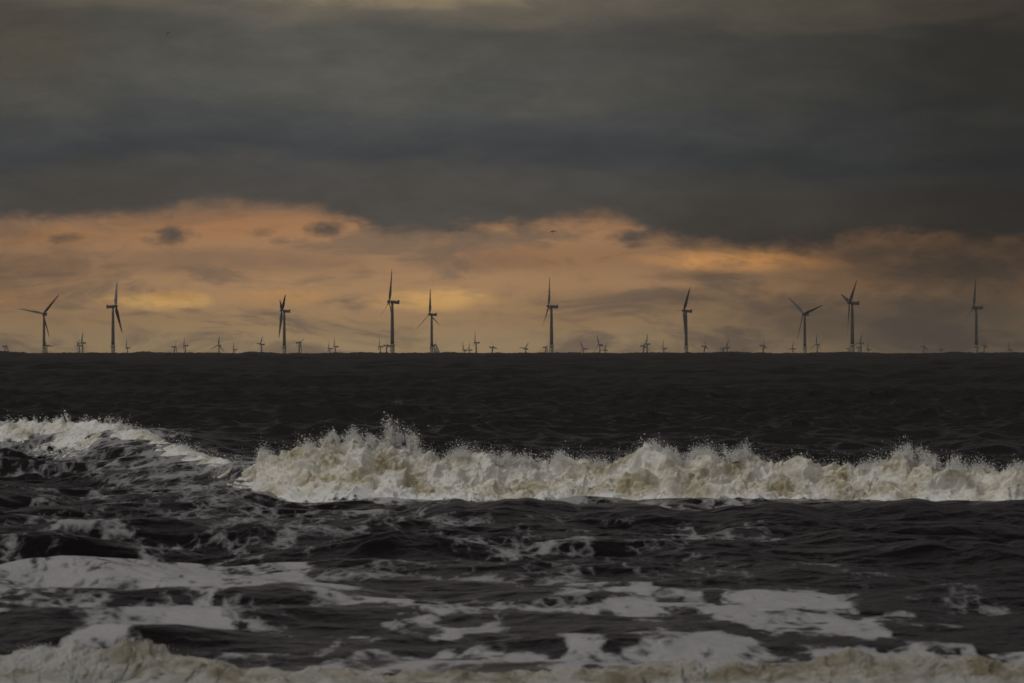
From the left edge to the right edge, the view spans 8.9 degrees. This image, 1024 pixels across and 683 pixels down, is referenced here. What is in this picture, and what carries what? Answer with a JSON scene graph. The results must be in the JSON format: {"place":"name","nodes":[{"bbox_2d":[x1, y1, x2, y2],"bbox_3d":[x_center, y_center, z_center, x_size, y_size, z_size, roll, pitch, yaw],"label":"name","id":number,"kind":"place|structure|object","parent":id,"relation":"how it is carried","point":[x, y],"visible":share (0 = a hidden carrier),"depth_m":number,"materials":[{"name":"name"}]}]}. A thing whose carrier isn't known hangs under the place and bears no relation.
{"place":"outdoors","nodes":[
{"label":"outdoors","id":0,"kind":"place"},
{"bbox_2d":[0,351,1023,682],"bbox_3d":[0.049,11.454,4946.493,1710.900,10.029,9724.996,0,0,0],"label":"sea","id":1,"kind":"structure","parent":0,"point":[104,539],"depth_m":172.31,"materials":[{"name":"liquid"}]},
{"bbox_2d":[21,295,58,352],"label":"wind turbine","id":2,"kind":"object","parent":1,"relation":"in","point":[44,313],"visible":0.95,"depth_m":11381.08,"materials":[{"name":"paint"}]},
{"bbox_2d":[76,334,85,352],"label":"wind turbine","id":3,"kind":"object","parent":1,"relation":"in","point":[81,342],"visible":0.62,"depth_m":26033.92,"materials":[{"name":"paint"}]},
{"bbox_2d":[106,283,121,352],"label":"wind turbine","id":4,"kind":"object","parent":1,"relation":"in","point":[113,345],"visible":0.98,"depth_m":9681.71,"materials":[{"name":"paint"}]},
{"bbox_2d":[0,417,231,466],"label":"breaking wave foam","id":5,"kind":"object","parent":1,"relation":"on","point":[72,437],"visible":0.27,"depth_m":292.94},
{"bbox_2d":[2,410,242,462],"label":"sea spray","id":6,"kind":"object","parent":5,"relation":"on","point":[110,421],"visible":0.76,"depth_m":290.08,"materials":[{"name":"liquid"}]},
{"bbox_2d":[211,335,223,352],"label":"wind turbine","id":7,"kind":"object","parent":1,"relation":"in","point":[218,345],"visible":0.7,"depth_m":28400.96,"materials":[{"name":"paint"}]},
{"bbox_2d":[279,294,289,352],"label":"wind turbine","id":8,"kind":"object","parent":1,"relation":"in","point":[282,315],"visible":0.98,"depth_m":10642.14,"materials":[{"name":"paint"}]},
{"bbox_2d":[296,340,302,352],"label":"wind turbine","id":9,"kind":"object","parent":1,"relation":"in","point":[299,343],"visible":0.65,"depth_m":25947.82,"materials":[{"name":"paint"}]},
{"bbox_2d":[383,271,399,352],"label":"wind turbine","id":10,"kind":"object","parent":1,"relation":"in","point":[392,345],"visible":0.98,"depth_m":8864.90,"materials":[{"name":"paint"}]},
{"bbox_2d":[418,290,437,352],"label":"wind turbine","id":11,"kind":"object","parent":1,"relation":"in","point":[431,347],"visible":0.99,"depth_m":11513.70,"materials":[{"name":"paint"}]},
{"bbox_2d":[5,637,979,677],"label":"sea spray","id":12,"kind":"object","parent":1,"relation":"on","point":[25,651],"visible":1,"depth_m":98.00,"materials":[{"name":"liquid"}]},
{"bbox_2d":[0,637,1023,682],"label":"breaking wave foam","id":13,"kind":"object","parent":1,"relation":"on","point":[125,662],"visible":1,"depth_m":97.39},
{"bbox_2d":[542,277,557,352],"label":"wind turbine","id":14,"kind":"object","parent":1,"relation":"in","point":[551,346],"visible":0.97,"depth_m":9681.23,"materials":[{"name":"paint"}]},
{"bbox_2d":[595,336,603,352],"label":"wind turbine","id":15,"kind":"object","parent":1,"relation":"in","point":[599,345],"visible":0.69,"depth_m":27837.90,"materials":[{"name":"paint"}]},
{"bbox_2d":[218,437,1023,502],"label":"breaking wave foam","id":16,"kind":"object","parent":1,"relation":"on","point":[349,469],"visible":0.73,"depth_m":210.19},
{"bbox_2d":[209,411,1023,479],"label":"sea spray","id":17,"kind":"object","parent":16,"relation":"on","point":[391,440],"visible":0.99,"depth_m":211.38,"materials":[{"name":"liquid"}]},
{"bbox_2d":[640,334,649,351],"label":"wind turbine","id":18,"kind":"object","parent":1,"relation":"in","point":[646,343],"visible":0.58,"depth_m":27100.27,"materials":[{"name":"paint"}]},
{"bbox_2d":[678,288,691,351],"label":"wind turbine","id":19,"kind":"object","parent":1,"relation":"in","point":[684,311],"visible":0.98,"depth_m":10641.87,"materials":[{"name":"paint"}]},
{"bbox_2d":[788,297,822,352],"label":"wind turbine","id":20,"kind":"object","parent":1,"relation":"in","point":[806,313],"visible":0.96,"depth_m":11381.48,"materials":[{"name":"paint"}]},
{"bbox_2d":[810,335,820,351],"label":"wind turbine","id":21,"kind":"object","parent":1,"relation":"in","point":[818,345],"visible":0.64,"depth_m":27650.36,"materials":[{"name":"paint"}]},
{"bbox_2d":[841,280,858,351],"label":"wind turbine","id":22,"kind":"object","parent":1,"relation":"in","point":[852,303],"visible":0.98,"depth_m":9035.15,"materials":[{"name":"paint"}]},
{"bbox_2d":[854,335,863,351],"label":"wind turbine","id":23,"kind":"object","parent":1,"relation":"in","point":[860,343],"visible":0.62,"depth_m":26385.02,"materials":[{"name":"paint"}]},
{"bbox_2d":[965,278,982,352],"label":"wind turbine","id":24,"kind":"object","parent":1,"relation":"in","point":[974,307],"visible":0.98,"depth_m":9880.99,"materials":[{"name":"paint"}]},
{"bbox_2d":[0,0,1023,352],"label":"sky","id":25,"kind":"structure","parent":0,"point":[747,156],"materials":[{"name":"grey"}]}
]}

